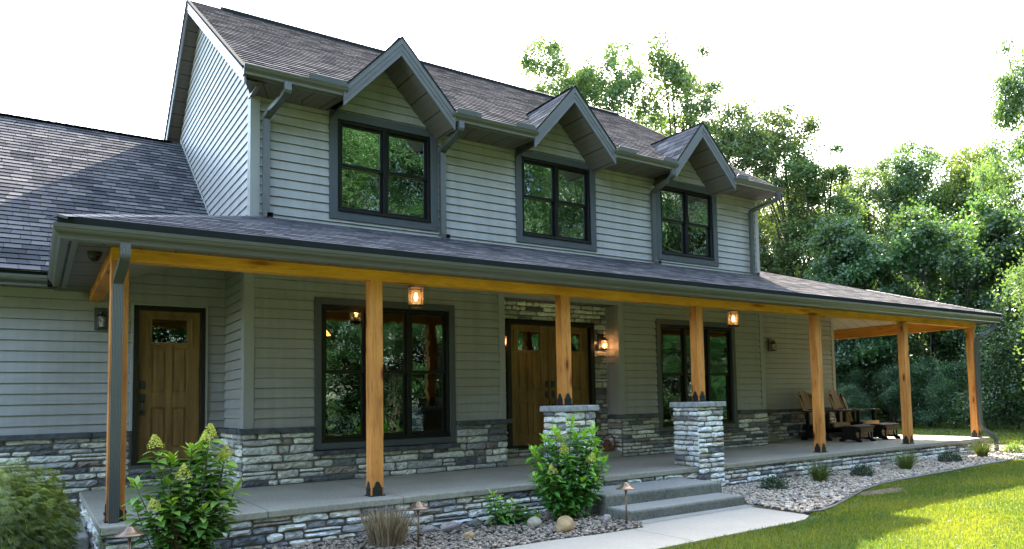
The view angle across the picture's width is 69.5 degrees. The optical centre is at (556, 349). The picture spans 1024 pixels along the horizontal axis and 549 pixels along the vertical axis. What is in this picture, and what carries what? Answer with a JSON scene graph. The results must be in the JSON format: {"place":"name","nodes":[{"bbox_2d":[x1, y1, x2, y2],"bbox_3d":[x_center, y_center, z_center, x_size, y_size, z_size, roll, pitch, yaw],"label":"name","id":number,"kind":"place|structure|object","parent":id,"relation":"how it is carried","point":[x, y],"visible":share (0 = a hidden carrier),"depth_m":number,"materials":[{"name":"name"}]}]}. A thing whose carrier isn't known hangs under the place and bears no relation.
{"place":"outdoors","nodes":[
{"label":"outdoors","id":0,"kind":"place"},
{"bbox_2d":[307,513,635,548],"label":"bed soil","id":1,"kind":"structure","parent":0,"point":[517,544],"depth_m":7.94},
{"bbox_2d":[0,457,86,548],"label":"lace leaf maple","id":2,"kind":"object","parent":1,"relation":"on","point":[24,524],"visible":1,"depth_m":6.09,"materials":[{"name":"green plant"}]},
{"bbox_2d":[93,528,114,548],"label":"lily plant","id":3,"kind":"object","parent":1,"relation":"on","point":[100,538],"visible":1,"depth_m":5.96,"materials":[{"name":"green plant"}]},
{"bbox_2d":[113,526,145,548],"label":"path light","id":4,"kind":"object","parent":1,"relation":"on","point":[129,532],"visible":1,"depth_m":5.79,"materials":[{"name":"brown metal"}]},
{"bbox_2d":[119,423,250,548],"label":"hydrangea","id":5,"kind":"object","parent":1,"relation":"on","point":[203,534],"visible":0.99,"depth_m":6.29,"materials":[{"name":"green plant"}]},
{"bbox_2d":[353,502,421,548],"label":"dry grass clump","id":6,"kind":"object","parent":1,"relation":"on","point":[391,529],"visible":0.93,"depth_m":7.31,"materials":[{"name":"plant"}]},
{"bbox_2d":[406,501,429,547],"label":"path light","id":7,"kind":"object","parent":1,"relation":"on","point":[417,506],"visible":1,"depth_m":7.24,"materials":[{"name":"brown metal"}]},
{"bbox_2d":[422,525,435,532],"bbox_3d":[-1.393,1.973,8.047,0.174,0.113,0.116,1,-5,-35],"label":"boulder","id":8,"kind":"object","parent":1,"relation":"on","point":[428,528],"visible":0.79,"depth_m":8.01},
{"bbox_2d":[440,521,459,533],"bbox_3d":[-1.188,1.964,8.127,0.244,0.142,0.152,1,-5,-35],"label":"boulder","id":9,"kind":"object","parent":1,"relation":"on","point":[449,526],"visible":0.81,"depth_m":8.07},
{"bbox_2d":[263,510,641,548],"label":"river pebbles","id":10,"kind":"object","parent":1,"relation":"on","point":[547,525],"visible":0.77,"depth_m":7.74,"materials":[{"name":"gravel"}]},
{"bbox_2d":[165,496,192,548],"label":"old stems","id":11,"kind":"object","parent":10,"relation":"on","point":[176,543],"visible":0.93,"depth_m":6.17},
{"bbox_2d":[463,531,474,540],"bbox_3d":[-0.909,1.936,7.633,0.121,0.113,0.095,1,-5,-35],"label":"boulder","id":12,"kind":"object","parent":1,"relation":"on","point":[470,534],"visible":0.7,"depth_m":7.60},
{"bbox_2d":[468,518,483,527],"bbox_3d":[-0.928,1.986,8.415,0.190,0.127,0.131,1,-5,-35],"label":"boulder","id":13,"kind":"object","parent":1,"relation":"on","point":[477,522],"visible":0.88,"depth_m":8.37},
{"bbox_2d":[483,488,542,525],"bbox_3d":[-0.515,1.817,8.510,0.783,0.477,0.366,0,-4,-22],"label":"hydrangea","id":14,"kind":"object","parent":1,"relation":"on","point":[503,518],"visible":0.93,"depth_m":8.45,"materials":[{"name":"green plant"}]},
{"bbox_2d":[527,516,541,527],"bbox_3d":[-0.247,1.948,8.273,0.160,0.171,0.161,1,-5,-35],"label":"boulder","id":15,"kind":"object","parent":1,"relation":"on","point":[535,521],"visible":0.81,"depth_m":8.22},
{"bbox_2d":[556,516,574,532],"bbox_3d":[0.092,1.896,7.917,0.227,0.224,0.210,1,-5,-35],"label":"boulder","id":16,"kind":"object","parent":1,"relation":"on","point":[564,524],"visible":0.73,"depth_m":7.85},
{"bbox_2d":[524,414,608,518],"bbox_3d":[0.165,1.405,8.711,1.270,1.293,0.495,1,-5,-35],"label":"hydrangea","id":17,"kind":"object","parent":1,"relation":"on","point":[567,498],"visible":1,"depth_m":8.63,"materials":[{"name":"green plant"}]},
{"bbox_2d":[602,514,611,522],"bbox_3d":[0.586,1.955,8.471,0.123,0.128,0.101,1,-5,-35],"label":"boulder","id":18,"kind":"object","parent":1,"relation":"on","point":[606,518],"visible":0.64,"depth_m":8.44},
{"bbox_2d":[616,482,635,523],"bbox_3d":[0.779,1.752,8.247,0.226,0.533,0.226,1,-5,-35],"label":"path light","id":19,"kind":"object","parent":1,"relation":"on","point":[625,486],"visible":0.99,"depth_m":8.23,"materials":[{"name":"brown metal"}]},
{"bbox_2d":[0,0,1023,249],"label":"sky","id":20,"kind":"structure","parent":0,"point":[885,68],"materials":[{"name":"white"}]},
{"bbox_2d":[89,413,1023,548],"bbox_3d":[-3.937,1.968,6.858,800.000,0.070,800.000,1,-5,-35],"label":"lawn ground","id":21,"kind":"structure","parent":0,"point":[880,421],"depth_m":8.00,"materials":[{"name":"plant"}]},
{"bbox_2d":[52,518,88,548],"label":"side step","id":22,"kind":"object","parent":21,"relation":"on","point":[83,538],"visible":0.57,"depth_m":7.12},
{"bbox_2d":[0,0,1002,548],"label":"house","id":23,"kind":"structure","parent":21,"relation":"on","point":[268,212],"depth_m":10.87,"materials":[{"name":"wood"}]},
{"bbox_2d":[87,251,101,261],"bbox_3d":[-4.470,-0.897,7.118,0.124,0.095,0.124,1,-5,-35],"label":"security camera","id":24,"kind":"object","parent":23,"relation":"attached to","point":[94,256],"visible":1,"depth_m":7.08,"materials":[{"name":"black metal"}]},
{"bbox_2d":[94,307,107,330],"bbox_3d":[-5.918,-0.408,9.568,0.150,0.300,0.177,1,-5,-35],"label":"wall lantern","id":25,"kind":"object","parent":23,"relation":"attached to","point":[100,319],"depth_m":9.60,"materials":[{"name":"black metal"}]},
{"bbox_2d":[129,310,199,461],"bbox_3d":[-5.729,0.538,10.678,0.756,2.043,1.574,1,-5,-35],"label":"door leaf","id":26,"kind":"structure","parent":23,"relation":"in","point":[169,342],"depth_m":10.11,"materials":[{"name":"brown wood"}]},
{"bbox_2d":[287,297,455,449],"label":"window","id":27,"kind":"structure","parent":23,"relation":"in","point":[419,374],"depth_m":11.66,"materials":[{"name":"glass"}]},
{"bbox_2d":[328,109,438,231],"bbox_3d":[-2.492,-2.554,10.657,1.644,1.537,0.160,1,-5,-35],"label":"window","id":28,"kind":"structure","parent":23,"relation":"in","point":[382,172],"depth_m":10.62,"materials":[{"name":"glass"}]},
{"bbox_2d":[408,285,423,308],"bbox_3d":[-1.870,-0.753,9.777,0.208,0.385,0.208,1,-5,-35],"label":"ceiling lamp","id":29,"kind":"object","parent":23,"relation":"attached to","point":[414,306],"visible":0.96,"depth_m":9.75,"materials":[{"name":"black metal"}]},
{"bbox_2d":[511,324,549,445],"bbox_3d":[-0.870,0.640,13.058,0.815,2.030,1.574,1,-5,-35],"label":"door leaf","id":30,"kind":"structure","parent":23,"relation":"in","point":[529,343],"depth_m":12.49,"materials":[{"name":"brown wood"}]},
{"bbox_2d":[514,148,596,251],"bbox_3d":[-0.018,-2.489,12.409,1.644,1.537,0.160,1,-5,-35],"label":"window","id":31,"kind":"structure","parent":23,"relation":"in","point":[555,200],"depth_m":12.38,"materials":[{"name":"glass"}]},
{"bbox_2d":[550,326,588,405],"bbox_3d":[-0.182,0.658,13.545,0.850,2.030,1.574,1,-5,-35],"label":"door leaf","id":32,"kind":"structure","parent":23,"relation":"in","point":[579,336],"depth_m":13.10,"materials":[{"name":"brown wood"}]},
{"bbox_2d":[597,334,607,350],"bbox_3d":[0.844,-0.144,13.268,0.150,0.300,0.177,1,-5,-35],"label":"wall lantern","id":33,"kind":"object","parent":23,"relation":"attached to","point":[601,338],"depth_m":13.29,"materials":[{"name":"black metal"}]},
{"bbox_2d":[601,434,615,451],"bbox_3d":[0.894,1.638,12.958,0.324,0.324,0.103,1,-5,-35],"label":"birdhouse","id":34,"kind":"object","parent":23,"relation":"on","point":[607,445],"visible":0.95,"depth_m":12.91,"materials":[{"name":"brown wood"}]},
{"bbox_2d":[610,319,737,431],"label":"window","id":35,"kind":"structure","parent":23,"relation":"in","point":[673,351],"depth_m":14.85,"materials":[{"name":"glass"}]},
{"bbox_2d":[653,178,718,266],"bbox_3d":[2.489,-2.425,14.185,1.644,1.537,0.160,1,-5,-35],"label":"window","id":36,"kind":"structure","parent":23,"relation":"in","point":[686,215],"depth_m":14.17,"materials":[{"name":"glass"}]},
{"bbox_2d":[727,310,738,326],"bbox_3d":[3.208,-0.616,13.374,0.208,0.395,0.208,1,-5,-35],"label":"ceiling lamp","id":37,"kind":"object","parent":23,"relation":"attached to","point":[733,319],"visible":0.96,"depth_m":13.34,"materials":[{"name":"black metal"}]},
{"bbox_2d":[767,338,776,351],"bbox_3d":[4.938,-0.116,16.814,0.150,0.300,0.177,1,-5,-35],"label":"wall lantern","id":38,"kind":"object","parent":23,"relation":"attached to","point":[770,342],"depth_m":16.84,"materials":[{"name":"black metal"}]},
{"bbox_2d":[798,390,850,440],"bbox_3d":[5.998,1.464,16.643,0.822,1.130,1.019,1,-5,-35],"label":"glider chair","id":39,"kind":"object","parent":23,"relation":"on","point":[805,400],"visible":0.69,"depth_m":16.58,"materials":[{"name":"wood"}]},
{"bbox_2d":[828,390,879,437],"bbox_3d":[6.960,1.492,17.361,0.822,1.130,1.019,1,-5,-35],"label":"glider chair","id":40,"kind":"object","parent":23,"relation":"on","point":[837,401],"visible":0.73,"depth_m":17.51,"materials":[{"name":"wood"}]},
{"bbox_2d":[839,424,875,441],"bbox_3d":[6.451,1.790,15.802,0.600,0.350,0.520,1,-5,-35],"label":"glider ottoman","id":41,"kind":"object","parent":23,"relation":"on","point":[863,430],"visible":1,"depth_m":15.67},
{"bbox_2d":[865,423,900,439],"bbox_3d":[7.298,1.817,16.474,0.600,0.350,0.520,1,-5,-35],"label":"glider ottoman","id":42,"kind":"object","parent":23,"relation":"on","point":[883,431],"visible":0.97,"depth_m":16.30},
{"bbox_2d":[507,23,590,101],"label":"broadleaf tree","id":43,"kind":"object","parent":21,"relation":"on","point":[556,68],"visible":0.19,"depth_m":41.99,"materials":[{"name":"green plant"}]},
{"bbox_2d":[564,27,606,108],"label":"broadleaf tree","id":44,"kind":"object","parent":21,"relation":"on","point":[590,53],"visible":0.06,"depth_m":46.27,"materials":[{"name":"green plant"}]},
{"bbox_2d":[567,23,664,131],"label":"broadleaf tree","id":45,"kind":"object","parent":21,"relation":"on","point":[620,85],"visible":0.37,"depth_m":42.99,"materials":[{"name":"green plant"}]},
{"bbox_2d":[627,105,678,136],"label":"broadleaf tree","id":46,"kind":"object","parent":21,"relation":"on","point":[649,125],"visible":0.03,"depth_m":56.12,"materials":[{"name":"green plant"}]},
{"bbox_2d":[622,15,717,137],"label":"broadleaf tree","id":47,"kind":"object","parent":21,"relation":"on","point":[671,70],"visible":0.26,"depth_m":41.27,"materials":[{"name":"green plant"}]},
{"bbox_2d":[666,67,758,158],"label":"broadleaf tree","id":48,"kind":"object","parent":21,"relation":"on","point":[703,106],"visible":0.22,"depth_m":39.42,"materials":[{"name":"green plant"}]},
{"bbox_2d":[710,84,798,275],"bbox_3d":[10.088,-4.825,37.954,6.078,17.784,6.304,-3,-4,19],"label":"broadleaf tree","id":49,"kind":"object","parent":21,"relation":"on","point":[724,139],"visible":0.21,"depth_m":37.93,"materials":[{"name":"green plant"}]},
{"bbox_2d":[747,167,785,241],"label":"maple tree","id":50,"kind":"object","parent":21,"relation":"on","point":[769,211],"depth_m":44.92,"materials":[{"name":"green plant"}]},
{"bbox_2d":[719,95,846,408],"bbox_3d":[11.010,-4.561,35.958,6.793,16.905,6.534,-2,-4,11],"label":"broadleaf tree","id":51,"kind":"object","parent":21,"relation":"on","point":[781,122],"visible":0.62,"depth_m":36.12,"materials":[{"name":"green plant"}]},
{"bbox_2d":[765,197,823,262],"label":"maple tree","id":52,"kind":"object","parent":21,"relation":"on","point":[798,230],"visible":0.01,"depth_m":50.37,"materials":[{"name":"green plant"}]},
{"bbox_2d":[761,128,882,340],"bbox_3d":[12.710,-3.358,35.185,6.078,14.249,6.304,-5,-5,42],"label":"broadleaf tree","id":53,"kind":"object","parent":21,"relation":"on","point":[805,171],"visible":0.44,"depth_m":34.63,"materials":[{"name":"green plant"}]},
{"bbox_2d":[797,253,865,375],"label":"young tree","id":54,"kind":"object","parent":21,"relation":"on","point":[826,275],"visible":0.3,"depth_m":29.86,"materials":[{"name":"green plant"}]},
{"bbox_2d":[800,208,869,382],"bbox_3d":[11.754,-1.101,30.751,2.919,9.377,3.264,-4,-5,36],"label":"young tree","id":55,"kind":"object","parent":21,"relation":"on","point":[823,244],"visible":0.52,"depth_m":30.38,"materials":[{"name":"green plant"}]},
{"bbox_2d":[814,161,884,372],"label":"maple tree","id":56,"kind":"object","parent":21,"relation":"on","point":[865,221],"visible":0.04,"depth_m":46.06,"materials":[{"name":"green plant"}]},
{"bbox_2d":[816,205,887,350],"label":"young tree","id":57,"kind":"object","parent":21,"relation":"on","point":[850,224],"visible":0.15,"depth_m":30.69,"materials":[{"name":"green plant"}]},
{"bbox_2d":[835,361,875,399],"bbox_3d":[11.825,1.877,30.373,2.728,3.060,3.353,-1,-4,-6],"label":"understory bush","id":58,"kind":"object","parent":21,"relation":"on","point":[837,375],"visible":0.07,"depth_m":30.08,"materials":[{"name":"green plant"}]},
{"bbox_2d":[836,383,877,420],"bbox_3d":[10.902,2.202,27.741,2.155,1.967,1.754,-3,-4,21],"label":"understory bush","id":59,"kind":"object","parent":21,"relation":"on","point":[850,395],"visible":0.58,"depth_m":27.42,"materials":[{"name":"green plant"}]},
{"bbox_2d":[836,229,885,414],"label":"young tree","id":60,"kind":"object","parent":21,"relation":"on","point":[874,289],"visible":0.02,"depth_m":31.20,"materials":[{"name":"green plant"}]},
{"bbox_2d":[835,240,890,418],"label":"young tree","id":61,"kind":"object","parent":21,"relation":"on","point":[862,271],"visible":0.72,"depth_m":29.43,"materials":[{"name":"green plant"}]},
{"bbox_2d":[836,347,898,419],"bbox_3d":[12.760,1.598,30.316,3.992,3.643,3.248,2,-5,-36],"label":"understory bush","id":62,"kind":"object","parent":21,"relation":"on","point":[856,378],"visible":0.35,"depth_m":29.68,"materials":[{"name":"green plant"}]},
{"bbox_2d":[844,237,902,422],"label":"young tree","id":63,"kind":"object","parent":21,"relation":"on","point":[886,280],"visible":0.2,"depth_m":30.27,"materials":[{"name":"green plant"}]},
{"bbox_2d":[831,149,917,414],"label":"maple tree","id":64,"kind":"object","parent":21,"relation":"on","point":[872,191],"visible":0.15,"depth_m":45.41,"materials":[{"name":"green plant"}]},
{"bbox_2d":[860,487,902,495],"bbox_3d":[4.583,2.022,10.473,1.362,0.008,0.343,1,-4,-28],"label":"soil patch","id":65,"kind":"object","parent":21,"relation":"on","point":[883,491],"visible":0.57,"depth_m":10.53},
{"bbox_2d":[764,208,1003,420],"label":"woods","id":66,"kind":"object","parent":21,"relation":"on","point":[878,402],"depth_m":37.19,"materials":[{"name":"green plant"}]},
{"bbox_2d":[871,251,903,420],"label":"young tree","id":67,"kind":"object","parent":21,"relation":"on","point":[887,419],"visible":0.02,"depth_m":35.71,"materials":[{"name":"green plant"}]},
{"bbox_2d":[857,362,930,427],"bbox_3d":[12.780,1.838,28.161,3.034,2.769,2.468,-3,-4,23],"label":"understory bush","id":68,"kind":"object","parent":21,"relation":"on","point":[889,379],"visible":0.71,"depth_m":27.73,"materials":[{"name":"green plant"}]},
{"bbox_2d":[874,279,919,420],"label":"young tree","id":69,"kind":"object","parent":21,"relation":"on","point":[908,340],"visible":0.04,"depth_m":34.02,"materials":[{"name":"green plant"}]},
{"bbox_2d":[863,219,933,426],"bbox_3d":[13.612,-0.886,29.013,2.987,8.581,2.671,-2,-4,8],"label":"young tree","id":70,"kind":"object","parent":21,"relation":"on","point":[892,261],"visible":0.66,"depth_m":28.93,"materials":[{"name":"green plant"}]},
{"bbox_2d":[851,129,946,287],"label":"maple tree","id":71,"kind":"object","parent":21,"relation":"on","point":[903,178],"visible":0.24,"depth_m":45.42,"materials":[{"name":"green plant"}]},
{"bbox_2d":[876,211,951,426],"bbox_3d":[14.136,-1.031,28.862,3.080,8.846,2.753,-5,-5,42],"label":"young tree","id":72,"kind":"object","parent":21,"relation":"on","point":[930,256],"visible":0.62,"depth_m":28.69,"materials":[{"name":"green plant"}]},
{"bbox_2d":[897,271,938,367],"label":"young tree","id":73,"kind":"object","parent":21,"relation":"on","point":[909,286],"visible":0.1,"depth_m":33.99,"materials":[{"name":"green plant"}]},
{"bbox_2d":[876,194,964,424],"bbox_3d":[14.754,-1.359,29.684,3.357,9.642,3.001,1,-4,-29],"label":"young tree","id":74,"kind":"object","parent":21,"relation":"on","point":[903,216],"visible":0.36,"depth_m":29.35,"materials":[{"name":"green plant"}]},
{"bbox_2d":[891,352,964,425],"bbox_3d":[14.276,1.642,28.100,2.793,3.133,3.432,-1,-4,-7],"label":"understory bush","id":75,"kind":"object","parent":21,"relation":"on","point":[921,367],"visible":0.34,"depth_m":28.05,"materials":[{"name":"green plant"}]},
{"bbox_2d":[880,136,976,224],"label":"maple tree","id":76,"kind":"object","parent":21,"relation":"on","point":[929,163],"visible":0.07,"depth_m":44.91,"materials":[{"name":"green plant"}]},
{"bbox_2d":[916,279,953,419],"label":"young tree","id":77,"kind":"object","parent":21,"relation":"on","point":[934,351],"visible":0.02,"depth_m":33.39,"materials":[{"name":"green plant"}]},
{"bbox_2d":[899,193,976,424],"bbox_3d":[15.867,-1.460,30.367,3.449,9.908,3.084,-1,-4,4],"label":"young tree","id":78,"kind":"object","parent":21,"relation":"on","point":[952,231],"visible":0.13,"depth_m":30.10,"materials":[{"name":"green plant"}]},
{"bbox_2d":[915,359,969,428],"bbox_3d":[14.534,1.720,26.950,3.034,2.769,2.468,2,-5,-37],"label":"understory bush","id":79,"kind":"object","parent":21,"relation":"on","point":[950,377],"visible":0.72,"depth_m":26.56,"materials":[{"name":"green plant"}]},
{"bbox_2d":[922,174,975,224],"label":"maple tree","id":80,"kind":"object","parent":21,"relation":"on","point":[952,211],"visible":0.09,"depth_m":42.86,"materials":[{"name":"green plant"}]},
{"bbox_2d":[929,270,972,421],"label":"young tree","id":81,"kind":"object","parent":21,"relation":"on","point":[945,285],"visible":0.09,"depth_m":30.77,"materials":[{"name":"green plant"}]},
{"bbox_2d":[934,226,981,363],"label":"young tree","id":82,"kind":"object","parent":21,"relation":"on","point":[953,352],"visible":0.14,"depth_m":29.94,"materials":[{"name":"green plant"}]},
{"bbox_2d":[940,214,977,422],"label":"young tree","id":83,"kind":"object","parent":21,"relation":"on","point":[960,225],"visible":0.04,"depth_m":30.99,"materials":[{"name":"green plant"}]},
{"bbox_2d":[906,123,1018,232],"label":"maple tree","id":84,"kind":"object","parent":21,"relation":"on","point":[957,170],"visible":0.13,"depth_m":42.40,"materials":[{"name":"green plant"}]},
{"bbox_2d":[932,232,1000,364],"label":"young tree","id":85,"kind":"object","parent":21,"relation":"on","point":[974,262],"visible":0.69,"depth_m":27.49,"materials":[{"name":"green plant"}]},
{"bbox_2d":[926,352,1023,428],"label":"understory bush","id":86,"kind":"object","parent":21,"relation":"on","point":[964,368],"visible":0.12,"depth_m":25.52,"materials":[{"name":"green plant"}]},
{"bbox_2d":[934,285,1023,431],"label":"understory bush","id":87,"kind":"object","parent":21,"relation":"on","point":[997,351],"visible":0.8,"depth_m":23.74,"materials":[{"name":"green plant"}]},
{"bbox_2d":[963,267,1000,423],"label":"young tree","id":88,"kind":"object","parent":21,"relation":"on","point":[990,278],"visible":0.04,"depth_m":29.80,"materials":[{"name":"green plant"}]},
{"bbox_2d":[953,158,1023,386],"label":"maple tree","id":89,"kind":"object","parent":21,"relation":"on","point":[1017,199],"visible":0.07,"depth_m":39.15,"materials":[{"name":"green plant"}]},
{"bbox_2d":[953,308,1023,429],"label":"understory bush","id":90,"kind":"object","parent":21,"relation":"on","point":[983,339],"visible":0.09,"depth_m":24.82,"materials":[{"name":"green plant"}]},
{"bbox_2d":[954,183,1023,325],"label":"young tree","id":91,"kind":"object","parent":21,"relation":"on","point":[1000,221],"visible":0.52,"depth_m":28.21,"materials":[{"name":"green plant"}]},
{"bbox_2d":[957,202,1023,425],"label":"young tree","id":92,"kind":"object","parent":21,"relation":"on","point":[976,284],"visible":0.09,"depth_m":28.56,"materials":[{"name":"green plant"}]},
{"bbox_2d":[961,16,1023,402],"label":"maple tree","id":93,"kind":"object","parent":21,"relation":"on","point":[1010,108],"visible":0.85,"depth_m":23.46,"materials":[{"name":"green plant"}]},
{"bbox_2d":[976,209,1023,312],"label":"young tree","id":94,"kind":"object","parent":21,"relation":"on","point":[1016,243],"visible":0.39,"depth_m":27.24,"materials":[{"name":"green plant"}]},
{"bbox_2d":[984,240,1016,295],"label":"young tree","id":95,"kind":"object","parent":21,"relation":"on","point":[992,272],"depth_m":28.94,"materials":[{"name":"green plant"}]},
{"bbox_2d":[981,119,1023,389],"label":"maple tree","id":96,"kind":"object","parent":21,"relation":"on","point":[1019,284],"visible":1,"depth_m":21.52,"materials":[{"name":"green plant"}]},
{"bbox_2d":[999,238,1020,277],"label":"young tree","id":97,"kind":"object","parent":21,"relation":"on","point":[1008,267],"visible":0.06,"depth_m":28.03,"materials":[{"name":"green plant"}]},
{"bbox_2d":[499,504,808,548],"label":"path","id":98,"kind":"structure","parent":0,"point":[664,532],"depth_m":7.89,"materials":[{"name":"concrete"}]},
{"bbox_2d":[582,478,744,521],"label":"front steps","id":99,"kind":"structure","parent":98,"relation":"on","point":[659,498],"depth_m":9.23,"materials":[{"name":"concrete"}]},
{"bbox_2d":[736,456,970,513],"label":"bed soil","id":100,"kind":"structure","parent":0,"point":[769,507],"depth_m":9.31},
{"bbox_2d":[757,473,788,490],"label":"boxwood","id":101,"kind":"object","parent":100,"relation":"on","point":[773,480],"visible":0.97,"depth_m":10.81,"materials":[{"name":"green plant"}]},
{"bbox_2d":[849,462,876,476],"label":"boxwood","id":102,"kind":"object","parent":100,"relation":"on","point":[862,469],"visible":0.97,"depth_m":12.16,"materials":[{"name":"green plant"}]},
{"bbox_2d":[722,444,1023,512],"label":"river pebbles","id":103,"kind":"object","parent":100,"relation":"on","point":[753,494],"visible":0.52,"depth_m":11.19,"materials":[{"name":"gravel"}]},
{"bbox_2d":[793,461,840,481],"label":"ornamental grass","id":104,"kind":"object","parent":103,"relation":"on","point":[819,473],"depth_m":11.60,"materials":[{"name":"green plant"}]},
{"bbox_2d":[883,451,940,468],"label":"ornamental grass","id":105,"kind":"object","parent":103,"relation":"on","point":[903,463],"depth_m":12.98,"materials":[{"name":"green plant"}]},
{"bbox_2d":[961,438,1007,456],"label":"ornamental grass","id":106,"kind":"object","parent":103,"relation":"on","point":[982,450],"depth_m":14.91,"materials":[{"name":"green plant"}]},
{"bbox_2d":[805,457,1023,513],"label":"lawn edging","id":107,"kind":"object","parent":100,"relation":"on","point":[846,498],"visible":0.83,"depth_m":11.36,"materials":[{"name":"plastic"}]},
{"bbox_2d":[937,449,961,461],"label":"boxwood","id":108,"kind":"object","parent":100,"relation":"on","point":[954,456],"visible":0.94,"depth_m":14.09,"materials":[{"name":"green plant"}]},
{"bbox_2d":[1000,441,1023,452],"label":"boxwood","id":109,"kind":"object","parent":100,"relation":"on","point":[1013,446],"visible":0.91,"depth_m":15.62,"materials":[{"name":"green plant"}]},
{"bbox_2d":[894,423,1023,445],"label":"lawn grass","id":110,"kind":"structure","parent":0,"point":[942,430],"depth_m":24.21,"materials":[{"name":"plant"}]}
]}

